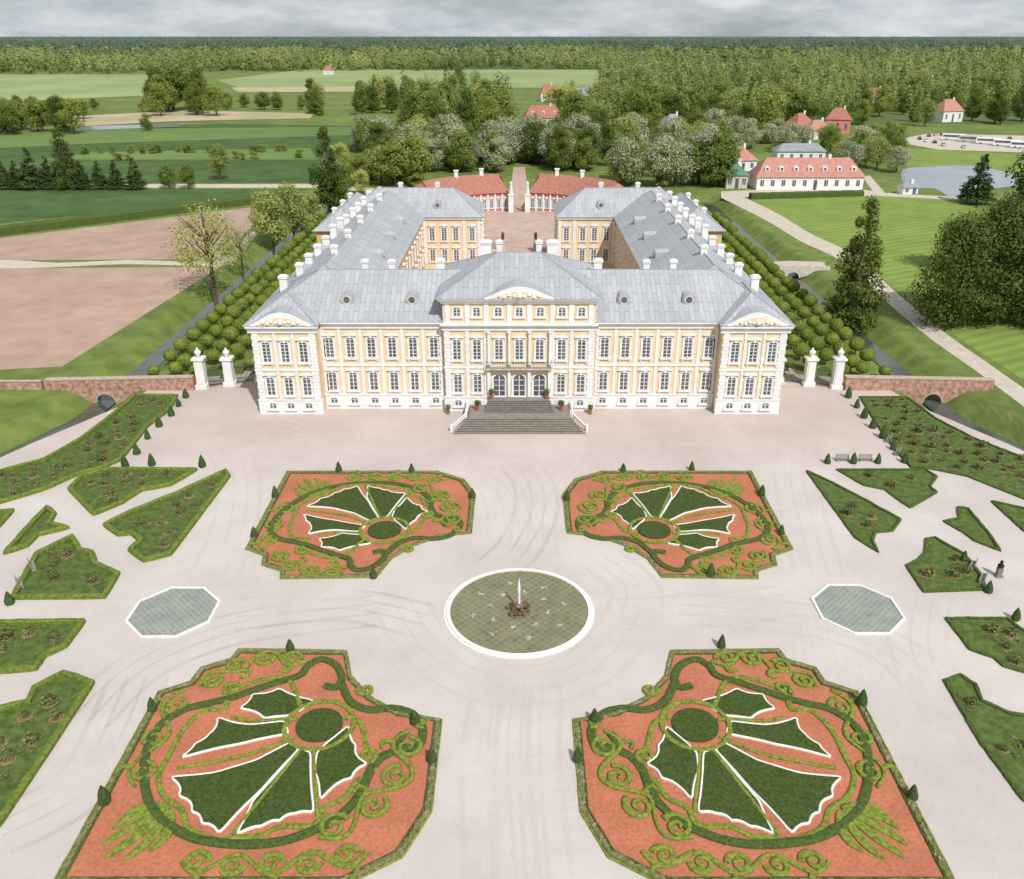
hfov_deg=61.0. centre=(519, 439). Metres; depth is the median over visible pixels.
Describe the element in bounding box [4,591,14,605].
topiary cone
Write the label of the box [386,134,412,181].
broadleaf tree
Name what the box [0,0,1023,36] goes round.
sky
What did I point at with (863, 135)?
broadleaf tree
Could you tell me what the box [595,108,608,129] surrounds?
broadleaf tree
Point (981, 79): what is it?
broadleaf tree
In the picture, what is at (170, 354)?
clipped tree
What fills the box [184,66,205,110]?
broadleaf tree
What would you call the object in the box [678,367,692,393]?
window
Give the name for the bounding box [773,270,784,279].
clipped tree
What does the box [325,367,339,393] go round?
window
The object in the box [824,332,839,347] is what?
clipped tree
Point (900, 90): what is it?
broadleaf tree
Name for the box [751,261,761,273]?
clipped tree
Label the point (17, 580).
garden bench
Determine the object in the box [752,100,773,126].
broadleaf tree
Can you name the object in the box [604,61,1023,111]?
pale wood
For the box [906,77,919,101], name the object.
broadleaf tree
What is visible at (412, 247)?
courtyard window
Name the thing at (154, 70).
broadleaf tree
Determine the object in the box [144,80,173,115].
broadleaf tree
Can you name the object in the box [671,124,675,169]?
poplar tree
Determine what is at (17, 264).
field path
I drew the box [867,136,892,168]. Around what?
broadleaf tree
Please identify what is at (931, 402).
moat water
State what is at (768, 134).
flowering tree
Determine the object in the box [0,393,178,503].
rose bed
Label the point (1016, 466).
rose bush
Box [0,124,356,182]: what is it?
green field
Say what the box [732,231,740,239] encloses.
clipped tree
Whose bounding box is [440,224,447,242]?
courtyard window
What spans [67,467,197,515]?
rose bed
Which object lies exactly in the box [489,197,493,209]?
window
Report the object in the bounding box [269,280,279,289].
clipped tree
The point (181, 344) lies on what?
clipped tree
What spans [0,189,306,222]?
crop field
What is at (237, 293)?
clipped tree
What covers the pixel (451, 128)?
flowering tree
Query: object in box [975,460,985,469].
rose bush
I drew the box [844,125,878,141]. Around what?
flowering tree
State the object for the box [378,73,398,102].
broadleaf tree
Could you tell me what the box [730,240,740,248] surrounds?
clipped tree
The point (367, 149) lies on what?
broadleaf tree
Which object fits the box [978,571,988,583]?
garden bench
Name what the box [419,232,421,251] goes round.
courtyard window
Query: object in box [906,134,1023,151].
car park
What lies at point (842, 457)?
garden bench
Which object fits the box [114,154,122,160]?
shrub
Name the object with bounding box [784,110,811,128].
house
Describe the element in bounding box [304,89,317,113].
broadleaf tree
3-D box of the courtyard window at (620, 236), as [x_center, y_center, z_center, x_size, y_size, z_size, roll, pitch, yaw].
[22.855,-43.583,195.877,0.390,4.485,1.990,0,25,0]
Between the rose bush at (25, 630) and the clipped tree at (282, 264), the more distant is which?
the clipped tree at (282, 264)
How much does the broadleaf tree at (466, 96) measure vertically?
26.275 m
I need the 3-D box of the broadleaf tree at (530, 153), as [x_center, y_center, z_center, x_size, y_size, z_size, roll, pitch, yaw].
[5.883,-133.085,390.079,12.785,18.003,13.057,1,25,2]
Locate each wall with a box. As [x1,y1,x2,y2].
[0,380,43,389]
[43,375,195,403]
[843,375,994,403]
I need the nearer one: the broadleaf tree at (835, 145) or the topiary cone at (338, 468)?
the topiary cone at (338, 468)
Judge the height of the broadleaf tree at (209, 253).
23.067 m
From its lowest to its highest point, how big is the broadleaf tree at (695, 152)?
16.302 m
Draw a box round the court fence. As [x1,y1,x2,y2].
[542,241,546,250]
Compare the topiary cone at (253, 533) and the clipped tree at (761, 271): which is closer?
the topiary cone at (253, 533)
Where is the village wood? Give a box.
[398,64,1023,129]
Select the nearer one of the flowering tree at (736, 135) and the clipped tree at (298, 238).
the clipped tree at (298, 238)
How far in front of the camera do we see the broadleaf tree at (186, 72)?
672.33 m
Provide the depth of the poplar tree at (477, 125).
450.17 m
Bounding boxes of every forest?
[0,35,1022,42]
[0,38,1023,54]
[0,42,1023,85]
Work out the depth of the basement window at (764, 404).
132.77 m
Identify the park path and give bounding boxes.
[721,190,958,199]
[722,197,1023,405]
[864,175,884,192]
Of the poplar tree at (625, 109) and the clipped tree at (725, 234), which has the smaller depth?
the clipped tree at (725, 234)
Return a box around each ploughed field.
[0,207,255,259]
[0,267,218,369]
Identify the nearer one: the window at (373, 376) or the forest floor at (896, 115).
the window at (373, 376)
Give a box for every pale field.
[0,74,148,101]
[217,69,603,87]
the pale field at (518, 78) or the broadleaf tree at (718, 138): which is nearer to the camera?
the broadleaf tree at (718, 138)
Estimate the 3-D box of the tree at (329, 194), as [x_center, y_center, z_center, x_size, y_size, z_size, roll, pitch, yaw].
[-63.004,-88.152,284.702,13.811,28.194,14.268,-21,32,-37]
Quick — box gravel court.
[0,387,1023,878]
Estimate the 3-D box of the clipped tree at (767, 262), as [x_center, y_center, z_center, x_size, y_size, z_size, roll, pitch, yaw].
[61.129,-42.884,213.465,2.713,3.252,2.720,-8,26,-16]
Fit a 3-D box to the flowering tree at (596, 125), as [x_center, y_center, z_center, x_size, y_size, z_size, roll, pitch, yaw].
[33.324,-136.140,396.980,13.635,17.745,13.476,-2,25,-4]
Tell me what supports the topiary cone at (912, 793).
on the parterre at (757, 763)
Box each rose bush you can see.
[0,627,12,639]
[0,643,6,652]
[0,735,3,744]
[0,747,14,760]
[8,469,17,476]
[8,486,20,493]
[19,709,30,717]
[21,626,34,634]
[21,731,38,744]
[26,462,35,468]
[27,470,36,476]
[40,692,57,706]
[45,567,59,580]
[46,548,55,554]
[46,629,58,638]
[47,561,56,566]
[49,707,61,719]
[61,458,72,467]
[61,547,72,555]
[83,445,91,451]
[84,572,98,583]
[93,431,103,437]
[95,452,106,461]
[98,477,109,483]
[101,470,110,475]
[102,438,109,443]
[106,488,115,494]
[106,494,116,501]
[111,418,119,423]
[111,426,119,432]
[120,475,130,482]
[126,411,134,417]
[128,417,138,424]
[135,517,146,525]
[136,399,145,404]
[159,539,169,545]
[165,528,172,533]
[172,499,180,506]
[175,505,184,514]
[185,490,191,496]
[207,479,215,485]
[842,505,853,514]
[848,501,856,507]
[864,519,871,526]
[865,470,874,476]
[887,401,896,406]
[888,478,899,486]
[891,425,901,432]
[896,434,904,440]
[903,407,910,412]
[910,437,920,444]
[914,424,925,431]
[921,457,929,462]
[922,567,935,576]
[926,439,937,446]
[930,425,938,430]
[950,566,962,576]
[951,555,958,560]
[954,462,962,468]
[956,447,965,453]
[962,457,970,462]
[962,566,972,573]
[967,695,978,705]
[974,447,983,455]
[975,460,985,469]
[978,440,988,446]
[983,455,989,460]
[986,622,1001,633]
[993,456,1003,462]
[999,742,1008,751]
[1002,640,1012,649]
[1006,625,1019,636]
[1010,463,1018,468]
[1010,654,1022,664]
[1017,454,1023,460]
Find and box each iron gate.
[207,366,222,386]
[235,363,254,382]
[784,363,803,382]
[815,368,831,384]
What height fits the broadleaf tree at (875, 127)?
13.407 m
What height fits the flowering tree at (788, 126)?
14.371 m
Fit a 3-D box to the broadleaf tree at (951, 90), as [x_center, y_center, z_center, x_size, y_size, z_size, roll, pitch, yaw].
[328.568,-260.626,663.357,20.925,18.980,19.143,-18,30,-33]
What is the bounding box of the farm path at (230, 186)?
[35,184,374,190]
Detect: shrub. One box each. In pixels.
[78,144,90,153]
[95,147,103,152]
[107,146,115,152]
[112,152,122,159]
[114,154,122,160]
[122,154,131,159]
[126,144,134,152]
[138,146,145,152]
[147,146,155,153]
[153,144,162,152]
[182,144,189,151]
[231,151,238,158]
[239,153,245,159]
[249,151,259,158]
[250,145,258,151]
[258,143,267,151]
[273,143,279,150]
[278,144,287,150]
[294,149,303,157]
[346,143,353,150]
[445,404,450,414]
[474,400,479,410]
[488,388,494,398]
[544,388,549,398]
[559,400,564,410]
[587,404,593,414]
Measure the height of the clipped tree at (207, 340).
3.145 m
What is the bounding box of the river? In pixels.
[80,124,179,129]
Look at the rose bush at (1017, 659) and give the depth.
80.10 m
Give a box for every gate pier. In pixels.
[508,181,513,212]
[524,181,530,212]
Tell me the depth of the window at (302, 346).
129.25 m
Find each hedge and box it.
[0,192,285,235]
[748,190,863,198]
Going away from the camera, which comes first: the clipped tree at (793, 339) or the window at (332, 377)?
the window at (332, 377)
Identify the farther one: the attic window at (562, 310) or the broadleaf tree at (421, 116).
the broadleaf tree at (421, 116)
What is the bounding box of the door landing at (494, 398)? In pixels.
[489,397,548,399]
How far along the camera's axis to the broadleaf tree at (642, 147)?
333.02 m
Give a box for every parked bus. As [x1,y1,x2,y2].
[942,133,966,139]
[959,135,983,141]
[976,137,1001,143]
[993,139,1019,145]
[1010,141,1023,147]
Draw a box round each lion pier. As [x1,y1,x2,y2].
[501,232,505,251]
[533,232,536,251]
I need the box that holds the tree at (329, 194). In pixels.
[306,126,351,212]
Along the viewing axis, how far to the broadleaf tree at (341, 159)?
346.87 m
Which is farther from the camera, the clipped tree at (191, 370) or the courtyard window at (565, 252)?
the courtyard window at (565, 252)
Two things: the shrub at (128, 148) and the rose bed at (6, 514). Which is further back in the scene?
the shrub at (128, 148)
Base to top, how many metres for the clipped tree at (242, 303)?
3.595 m
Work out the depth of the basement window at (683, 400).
134.80 m
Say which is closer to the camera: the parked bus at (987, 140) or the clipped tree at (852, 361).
the clipped tree at (852, 361)
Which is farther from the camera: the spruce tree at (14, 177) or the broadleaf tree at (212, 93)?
the broadleaf tree at (212, 93)
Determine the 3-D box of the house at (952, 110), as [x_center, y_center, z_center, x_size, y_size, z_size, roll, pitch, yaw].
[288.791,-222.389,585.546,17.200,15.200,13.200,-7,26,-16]
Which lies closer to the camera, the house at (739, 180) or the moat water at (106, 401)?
the moat water at (106, 401)
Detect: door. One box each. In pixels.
[492,373,506,395]
[512,373,526,395]
[532,373,546,395]
[735,178,738,187]
[813,180,817,189]
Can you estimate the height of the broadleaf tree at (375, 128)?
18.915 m
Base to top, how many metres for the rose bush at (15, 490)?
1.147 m
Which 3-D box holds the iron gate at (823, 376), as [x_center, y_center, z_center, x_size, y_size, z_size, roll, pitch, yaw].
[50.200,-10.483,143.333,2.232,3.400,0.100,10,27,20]
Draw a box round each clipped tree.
[147,365,159,374]
[163,348,177,361]
[168,361,182,374]
[173,337,188,352]
[177,353,192,371]
[185,327,200,340]
[187,341,203,355]
[188,364,194,374]
[195,319,210,333]
[199,334,213,349]
[205,349,219,364]
[206,311,218,324]
[209,324,222,340]
[214,303,226,317]
[215,339,229,351]
[218,351,235,364]
[220,315,233,326]
[222,294,235,306]
[222,326,238,343]
[226,305,241,318]
[230,343,245,360]
[231,288,243,298]
[232,318,245,334]
[234,298,248,311]
[239,282,250,294]
[239,334,251,349]
[241,310,253,321]
[243,293,255,305]
[243,357,253,370]
[245,275,257,285]
[249,305,259,312]
[250,284,263,295]
[251,268,263,282]
[256,294,268,306]
[258,279,269,289]
[260,264,270,273]
[263,287,275,296]
[264,271,276,281]
[265,257,276,269]
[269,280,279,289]
[272,254,281,260]
[272,268,281,276]
[275,259,287,272]
[277,249,287,257]
[281,244,291,255]
[282,268,293,275]
[283,256,293,264]
[287,240,296,250]
[287,263,295,270]
[289,251,298,259]
[293,234,302,245]
[293,246,303,255]
[293,258,303,262]
[298,232,306,241]
[299,242,307,249]
[301,227,311,237]
[303,238,311,244]
[304,248,313,252]
[307,222,314,233]
[308,233,316,241]
[308,242,314,248]
[310,218,318,226]
[712,212,720,219]
[720,218,728,226]
[722,231,730,240]
[723,222,731,230]
[724,247,734,253]
[725,236,735,243]
[727,225,737,234]
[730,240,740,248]
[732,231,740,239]
[734,245,744,254]
[734,257,744,263]
[737,235,746,244]
[739,250,750,259]
[741,239,751,247]
[742,264,749,270]
[744,269,754,276]
[745,255,756,266]
[747,244,756,254]
[751,247,762,256]
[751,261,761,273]
[756,252,767,262]
[756,267,767,279]
[759,281,768,288]
[762,273,772,282]
[762,287,774,297]
[763,258,773,268]
[767,263,779,273]
[768,277,780,288]
[770,296,780,303]
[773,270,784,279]
[774,285,786,296]
[776,301,789,313]
[781,277,790,286]
[783,293,794,301]
[784,357,794,367]
[785,312,796,321]
[786,280,799,292]
[787,334,799,349]
[788,297,802,312]
[793,320,805,335]
[793,342,808,360]
[796,289,808,299]
[797,306,810,320]
[799,328,813,342]
[802,352,819,364]
[803,294,817,307]
[806,316,819,328]
[808,336,824,350]
[811,304,824,315]
[813,323,828,335]
[819,312,831,323]
[819,348,833,364]
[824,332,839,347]
[828,318,843,332]
[832,341,849,354]
[837,327,852,340]
[843,364,849,375]
[845,354,859,371]
[848,337,864,354]
[856,361,869,374]
[859,347,875,361]
[878,365,891,374]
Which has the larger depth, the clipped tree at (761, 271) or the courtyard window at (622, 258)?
the clipped tree at (761, 271)
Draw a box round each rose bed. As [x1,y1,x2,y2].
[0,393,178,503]
[0,508,14,526]
[0,618,85,673]
[0,669,94,826]
[3,504,69,554]
[11,533,120,599]
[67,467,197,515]
[103,468,230,562]
[806,470,901,552]
[835,468,937,507]
[858,396,1023,499]
[905,536,985,592]
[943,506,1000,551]
[943,673,1023,801]
[945,616,1023,672]
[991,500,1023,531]
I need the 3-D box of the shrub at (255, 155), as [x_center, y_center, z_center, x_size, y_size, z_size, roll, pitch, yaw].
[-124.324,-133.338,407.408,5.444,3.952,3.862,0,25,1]
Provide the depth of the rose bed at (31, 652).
83.12 m
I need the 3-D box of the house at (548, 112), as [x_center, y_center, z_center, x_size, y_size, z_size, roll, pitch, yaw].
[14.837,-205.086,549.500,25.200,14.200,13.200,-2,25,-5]
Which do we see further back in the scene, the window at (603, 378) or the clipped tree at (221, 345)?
the clipped tree at (221, 345)
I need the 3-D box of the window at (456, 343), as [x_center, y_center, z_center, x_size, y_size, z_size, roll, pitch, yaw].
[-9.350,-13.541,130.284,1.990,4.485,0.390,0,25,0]
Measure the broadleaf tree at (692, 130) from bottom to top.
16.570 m
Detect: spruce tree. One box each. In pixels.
[0,161,15,188]
[5,160,23,188]
[14,147,43,188]
[35,156,56,188]
[49,119,83,190]
[72,160,92,188]
[89,160,111,188]
[105,160,125,188]
[124,157,147,188]
[954,153,997,203]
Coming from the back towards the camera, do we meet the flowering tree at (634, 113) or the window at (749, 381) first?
the flowering tree at (634, 113)
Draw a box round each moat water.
[0,204,327,456]
[702,203,1023,450]
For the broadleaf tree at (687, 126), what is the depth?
400.88 m
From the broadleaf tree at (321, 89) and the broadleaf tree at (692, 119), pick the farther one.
the broadleaf tree at (321, 89)
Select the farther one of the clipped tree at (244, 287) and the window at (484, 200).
the window at (484, 200)
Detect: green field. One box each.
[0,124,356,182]
[0,127,393,147]
[43,148,316,159]
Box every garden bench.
[14,575,23,587]
[27,558,36,570]
[836,454,849,461]
[859,454,872,461]
[885,434,892,442]
[894,446,901,455]
[970,558,977,570]
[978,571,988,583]
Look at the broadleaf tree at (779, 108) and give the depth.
548.39 m
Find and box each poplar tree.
[315,91,323,114]
[367,143,377,179]
[372,74,381,110]
[407,141,424,186]
[446,86,456,112]
[447,99,451,114]
[474,110,480,139]
[478,129,485,160]
[484,131,498,171]
[509,156,516,162]
[611,117,614,133]
[614,91,620,114]
[614,102,619,131]
[616,96,629,130]
[647,93,660,131]
[652,85,660,118]
[654,138,670,186]
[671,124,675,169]
[709,139,726,186]
[742,87,751,113]
[908,89,921,121]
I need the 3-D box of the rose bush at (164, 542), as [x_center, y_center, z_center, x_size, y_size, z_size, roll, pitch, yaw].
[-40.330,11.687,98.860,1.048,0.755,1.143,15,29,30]
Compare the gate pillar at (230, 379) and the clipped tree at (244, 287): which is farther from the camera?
the clipped tree at (244, 287)
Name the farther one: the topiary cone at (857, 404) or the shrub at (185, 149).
the shrub at (185, 149)
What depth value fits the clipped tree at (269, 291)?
186.68 m
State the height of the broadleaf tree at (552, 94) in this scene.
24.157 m
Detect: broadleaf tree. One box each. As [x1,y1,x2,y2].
[0,97,19,130]
[0,100,19,131]
[0,102,21,134]
[10,100,28,129]
[11,95,21,103]
[23,95,45,131]
[24,97,52,131]
[45,94,68,131]
[55,97,85,133]
[76,100,92,118]
[88,99,100,108]
[135,97,147,111]
[139,113,153,130]
[141,67,165,105]
[144,63,188,110]
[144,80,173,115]
[145,73,177,112]
[156,163,177,188]
[158,199,253,303]
[176,68,198,100]
[177,163,195,188]
[183,81,203,114]
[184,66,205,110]
[193,77,207,113]
[200,84,229,115]
[206,143,230,179]
[215,226,264,277]
[221,92,232,105]
[221,97,233,107]
[237,93,249,105]
[248,186,289,251]
[253,91,271,109]
[253,96,265,109]
[271,91,281,104]
[271,94,283,109]
[271,180,309,235]
[295,192,324,223]
[296,94,305,108]
[303,78,318,101]
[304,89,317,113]
[307,86,324,112]
[311,82,325,101]
[325,142,349,162]
[338,157,351,174]
[338,164,353,185]
[347,152,371,183]
[349,169,368,193]
[351,88,369,113]
[352,123,361,149]
[354,80,362,95]
[355,118,369,146]
[356,82,367,98]
[357,119,369,151]
[360,148,374,161]
[361,145,388,184]
[362,121,386,150]
[364,84,380,112]
[366,73,385,104]
[370,142,418,185]
[377,131,394,146]
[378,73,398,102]
[382,85,400,105]
[383,81,398,113]
[383,155,400,184]
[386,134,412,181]
[391,122,402,134]
[395,90,419,124]
[399,76,415,95]
[400,86,414,108]
[401,131,433,182]
[402,119,430,137]
[405,113,430,130]
[410,90,446,115]
[413,78,428,90]
[416,110,433,123]
[420,92,444,121]
[425,120,443,132]
[429,126,449,155]
[430,79,461,103]
[441,108,449,119]
[441,129,477,171]
[445,114,460,122]
[447,73,459,90]
[452,67,464,84]
[454,87,477,129]
[462,124,479,165]
[470,82,481,106]
[474,84,518,118]
[474,95,501,124]
[479,78,490,92]
[480,130,506,159]
[490,112,513,123]
[504,109,514,119]
[519,122,544,163]
[529,122,546,161]
[541,84,572,106]
[545,127,574,163]
[547,123,569,165]
[547,124,573,171]
[550,117,568,128]
[556,97,563,112]
[560,91,594,120]
[569,137,599,171]
[570,133,577,166]
[574,126,602,168]
[575,111,601,128]
[584,86,602,105]
[587,106,603,131]
[592,77,614,102]
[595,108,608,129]
[595,122,616,165]
[600,146,644,185]
[608,116,624,138]
[611,99,629,116]
[614,113,638,143]
[620,130,647,159]
[621,80,649,100]
[621,133,632,140]
[622,139,645,183]
[627,82,664,105]
[627,86,655,125]
[629,97,647,115]
[634,114,653,152]
[644,115,660,146]
[644,132,661,176]
[645,103,665,119]
[658,89,678,117]
[660,85,669,92]
[662,116,686,135]
[665,93,687,116]
[667,121,692,134]
[672,145,700,183]
[680,127,702,143]
[683,89,693,113]
[685,141,704,183]
[686,109,706,127]
[691,93,712,115]
[691,119,706,131]
[693,131,743,179]
[694,142,739,186]
[700,80,735,103]
[702,94,726,120]
[712,118,730,132]
[717,87,743,113]
[717,99,738,123]
[732,87,746,105]
[732,118,747,139]
[735,101,761,118]
[739,104,756,119]
[750,92,791,128]
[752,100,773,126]
[754,83,787,105]
[756,123,766,142]
[773,94,792,120]
[777,131,795,143]
[780,83,798,100]
[781,90,823,121]
[815,124,830,143]
[819,123,845,151]
[819,127,835,153]
[821,194,889,334]
[831,140,846,155]
[849,130,874,160]
[852,98,873,124]
[854,90,873,123]
[861,136,874,165]
[864,124,885,136]
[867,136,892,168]
[871,85,897,116]
[871,132,885,152]
[876,125,886,137]
[883,121,894,134]
[884,130,910,155]
[885,125,908,140]
[888,121,898,128]
[893,86,905,108]
[898,92,911,114]
[904,210,1006,330]
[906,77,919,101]
[911,99,941,125]
[914,69,935,95]
[939,195,1023,323]
[941,85,961,104]
[964,86,985,120]
[972,75,986,86]
[973,74,1010,101]
[984,88,1011,122]
[992,99,1010,124]
[992,147,1023,278]
[994,237,1023,325]
[995,191,1018,206]
[1010,85,1023,120]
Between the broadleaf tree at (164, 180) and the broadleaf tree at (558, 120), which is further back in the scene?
the broadleaf tree at (558, 120)
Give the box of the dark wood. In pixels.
[398,54,1023,111]
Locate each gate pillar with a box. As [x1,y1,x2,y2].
[190,347,210,389]
[219,347,237,386]
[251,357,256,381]
[800,348,818,386]
[828,348,847,389]
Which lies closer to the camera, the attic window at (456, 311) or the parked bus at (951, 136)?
the attic window at (456, 311)
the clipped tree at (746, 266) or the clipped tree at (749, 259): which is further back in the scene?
the clipped tree at (749, 259)
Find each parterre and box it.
[54,648,442,878]
[245,470,475,578]
[563,470,792,578]
[572,648,954,878]
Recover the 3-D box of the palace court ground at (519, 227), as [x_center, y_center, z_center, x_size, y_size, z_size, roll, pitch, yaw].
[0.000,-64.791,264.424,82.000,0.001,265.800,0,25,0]
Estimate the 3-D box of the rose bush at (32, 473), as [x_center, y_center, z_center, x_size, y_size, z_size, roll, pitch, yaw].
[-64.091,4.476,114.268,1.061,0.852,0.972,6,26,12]
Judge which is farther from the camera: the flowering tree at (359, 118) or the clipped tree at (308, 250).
the flowering tree at (359, 118)
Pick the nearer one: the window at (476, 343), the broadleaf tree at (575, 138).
the window at (476, 343)
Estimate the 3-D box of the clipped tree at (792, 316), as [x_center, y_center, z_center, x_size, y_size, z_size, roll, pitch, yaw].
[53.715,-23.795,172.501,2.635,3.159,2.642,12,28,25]
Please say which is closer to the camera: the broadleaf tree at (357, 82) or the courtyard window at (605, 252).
the courtyard window at (605, 252)
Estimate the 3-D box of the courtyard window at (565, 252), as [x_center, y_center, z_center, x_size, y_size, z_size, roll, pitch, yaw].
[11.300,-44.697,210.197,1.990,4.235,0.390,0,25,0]
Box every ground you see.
[0,67,1023,453]
[74,110,312,125]
[484,167,554,252]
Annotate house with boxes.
[323,65,334,73]
[522,103,561,122]
[539,82,555,100]
[573,88,598,98]
[659,111,684,135]
[722,158,748,188]
[736,143,757,170]
[748,154,865,189]
[772,140,827,156]
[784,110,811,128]
[806,117,826,139]
[825,106,851,133]
[867,86,880,98]
[896,179,919,193]
[930,97,964,121]
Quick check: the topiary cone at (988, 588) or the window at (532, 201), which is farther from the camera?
the window at (532, 201)
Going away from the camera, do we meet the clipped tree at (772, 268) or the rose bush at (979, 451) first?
the rose bush at (979, 451)
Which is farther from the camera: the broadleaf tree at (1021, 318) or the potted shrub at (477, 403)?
the broadleaf tree at (1021, 318)
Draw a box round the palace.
[242,182,796,433]
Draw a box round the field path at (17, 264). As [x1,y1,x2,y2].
[0,232,256,267]
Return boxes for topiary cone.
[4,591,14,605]
[97,785,110,806]
[121,455,128,466]
[133,443,140,454]
[144,429,150,439]
[147,697,157,711]
[148,453,155,466]
[155,416,162,427]
[168,405,174,416]
[175,398,181,406]
[182,388,188,398]
[198,455,205,467]
[250,526,257,537]
[272,486,278,497]
[286,639,294,651]
[335,462,341,471]
[370,567,376,578]
[409,463,414,471]
[410,710,419,725]
[426,747,436,763]
[469,488,475,498]
[563,489,570,500]
[572,746,582,763]
[589,708,598,723]
[620,463,625,471]
[689,461,694,470]
[706,562,714,577]
[717,634,725,648]
[758,485,764,495]
[778,524,784,534]
[824,453,830,463]
[845,386,851,398]
[850,452,856,463]
[854,398,859,408]
[855,689,867,706]
[860,407,867,418]
[869,416,876,428]
[874,453,880,463]
[878,425,887,438]
[890,440,895,450]
[901,452,908,463]
[906,784,918,800]
[960,551,967,561]
[984,580,992,593]
[1011,607,1020,621]
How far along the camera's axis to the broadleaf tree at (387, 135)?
356.23 m
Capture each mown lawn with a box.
[751,196,1023,379]
[901,148,1023,171]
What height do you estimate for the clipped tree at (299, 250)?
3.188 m
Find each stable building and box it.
[415,168,508,211]
[529,168,623,211]
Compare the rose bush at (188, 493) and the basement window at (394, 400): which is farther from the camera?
the basement window at (394, 400)
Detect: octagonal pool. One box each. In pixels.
[125,587,220,637]
[811,584,905,634]
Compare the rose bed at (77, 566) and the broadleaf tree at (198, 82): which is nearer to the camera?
the rose bed at (77, 566)
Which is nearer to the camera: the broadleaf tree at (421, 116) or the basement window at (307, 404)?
the basement window at (307, 404)
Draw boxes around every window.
[258,337,274,365]
[262,372,278,398]
[267,402,279,410]
[276,337,292,365]
[281,372,296,398]
[285,402,297,410]
[295,337,310,365]
[299,372,314,398]
[303,402,315,410]
[321,333,336,360]
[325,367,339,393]
[329,396,340,404]
[342,333,357,360]
[346,367,360,393]
[349,396,360,404]
[363,333,378,360]
[366,367,380,393]
[369,396,380,404]
[384,333,398,360]
[387,367,400,393]
[390,396,401,404]
[405,333,419,360]
[407,367,421,393]
[409,251,410,268]
[410,396,421,404]
[411,246,414,267]
[414,241,416,261]
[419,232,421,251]
[421,227,423,246]
[422,249,424,267]
[426,333,440,360]
[428,224,435,242]
[428,246,436,262]
[428,367,441,393]
[430,396,441,404]
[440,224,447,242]
[440,246,448,262]
[450,335,463,362]
[451,306,462,318]
[451,370,464,395]
[452,224,459,242]
[452,246,459,261]
[453,399,464,407]
[468,224,475,242]
[468,246,475,257]
[470,306,482,318]
[470,335,483,362]
[471,370,483,395]
[473,399,482,404]
[482,197,487,209]
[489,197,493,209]
[492,306,503,318]
[492,335,505,362]
[496,197,501,208]
[503,197,508,208]
[513,306,524,318]
[513,335,525,362]
[530,196,534,208]
[533,335,545,362]
[534,306,545,318]
[537,197,541,208]
[544,197,549,209]
[551,198,556,209]
[554,370,567,395]
[555,335,568,362]
[555,399,564,404]
[556,306,567,318]
[562,224,569,242]
[562,246,569,257]
[574,370,586,395]
[574,399,585,407]
[575,306,587,318]
[575,335,588,362]
[578,224,586,242]
[578,246,585,261]
[589,246,597,262]
[590,224,598,242]
[596,367,609,393]
[596,396,607,404]
[598,333,611,360]
[602,224,610,242]
[602,246,609,262]
[617,367,630,393]
[617,396,628,404]
[618,333,632,360]
[619,236,621,256]
[621,241,624,261]
[624,246,626,267]
[627,251,629,268]
[637,367,651,393]
[637,396,648,404]
[639,333,653,360]
[657,367,671,393]
[657,396,668,404]
[660,333,674,360]
[677,396,688,404]
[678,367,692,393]
[680,333,695,360]
[698,367,713,393]
[698,396,709,404]
[701,333,716,360]
[723,402,734,410]
[724,372,738,398]
[727,337,742,365]
[741,402,752,410]
[742,372,757,398]
[745,337,761,365]
[759,402,770,410]
[760,372,775,398]
[764,337,780,365]
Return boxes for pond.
[901,165,1022,196]
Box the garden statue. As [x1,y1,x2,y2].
[993,560,1004,577]
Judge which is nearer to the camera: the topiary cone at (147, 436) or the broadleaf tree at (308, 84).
the topiary cone at (147, 436)
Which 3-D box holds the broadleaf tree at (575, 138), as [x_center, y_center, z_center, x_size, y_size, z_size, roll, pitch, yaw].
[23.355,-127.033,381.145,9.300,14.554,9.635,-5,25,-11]
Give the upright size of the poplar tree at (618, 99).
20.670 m
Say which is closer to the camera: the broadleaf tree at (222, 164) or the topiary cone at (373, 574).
the topiary cone at (373, 574)
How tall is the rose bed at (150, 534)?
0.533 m
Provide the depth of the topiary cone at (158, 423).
128.58 m
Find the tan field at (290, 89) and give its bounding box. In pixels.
[231,87,398,91]
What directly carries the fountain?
on the gravel court
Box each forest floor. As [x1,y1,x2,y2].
[0,37,1023,84]
[667,82,1023,122]
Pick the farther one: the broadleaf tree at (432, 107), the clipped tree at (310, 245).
the broadleaf tree at (432, 107)
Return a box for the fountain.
[444,568,594,658]
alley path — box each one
[195,367,257,386]
[781,367,843,386]
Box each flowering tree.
[346,113,373,146]
[360,115,396,145]
[394,122,437,151]
[406,118,429,131]
[420,131,434,138]
[421,136,445,171]
[431,113,464,132]
[435,124,469,167]
[436,130,455,165]
[464,135,485,168]
[477,119,513,155]
[479,136,513,172]
[488,123,521,164]
[493,115,522,153]
[503,121,528,163]
[514,113,548,161]
[536,126,556,166]
[537,119,574,142]
[547,129,578,152]
[565,112,597,146]
[583,122,602,155]
[605,135,647,185]
[624,115,651,143]
[625,112,639,117]
[627,132,649,156]
[644,133,684,181]
[653,117,688,146]
[658,140,701,185]
[681,130,719,183]
[698,123,719,132]
[704,107,732,125]
[728,114,742,130]
[729,132,744,145]
[735,117,764,141]
[739,126,763,148]
[758,123,778,143]
[766,118,783,142]
[772,130,787,146]
[776,121,803,142]
[784,132,801,142]
[793,124,815,142]
[832,140,866,164]
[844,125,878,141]
[851,144,869,163]
[882,145,912,172]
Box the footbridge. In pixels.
[762,261,829,277]

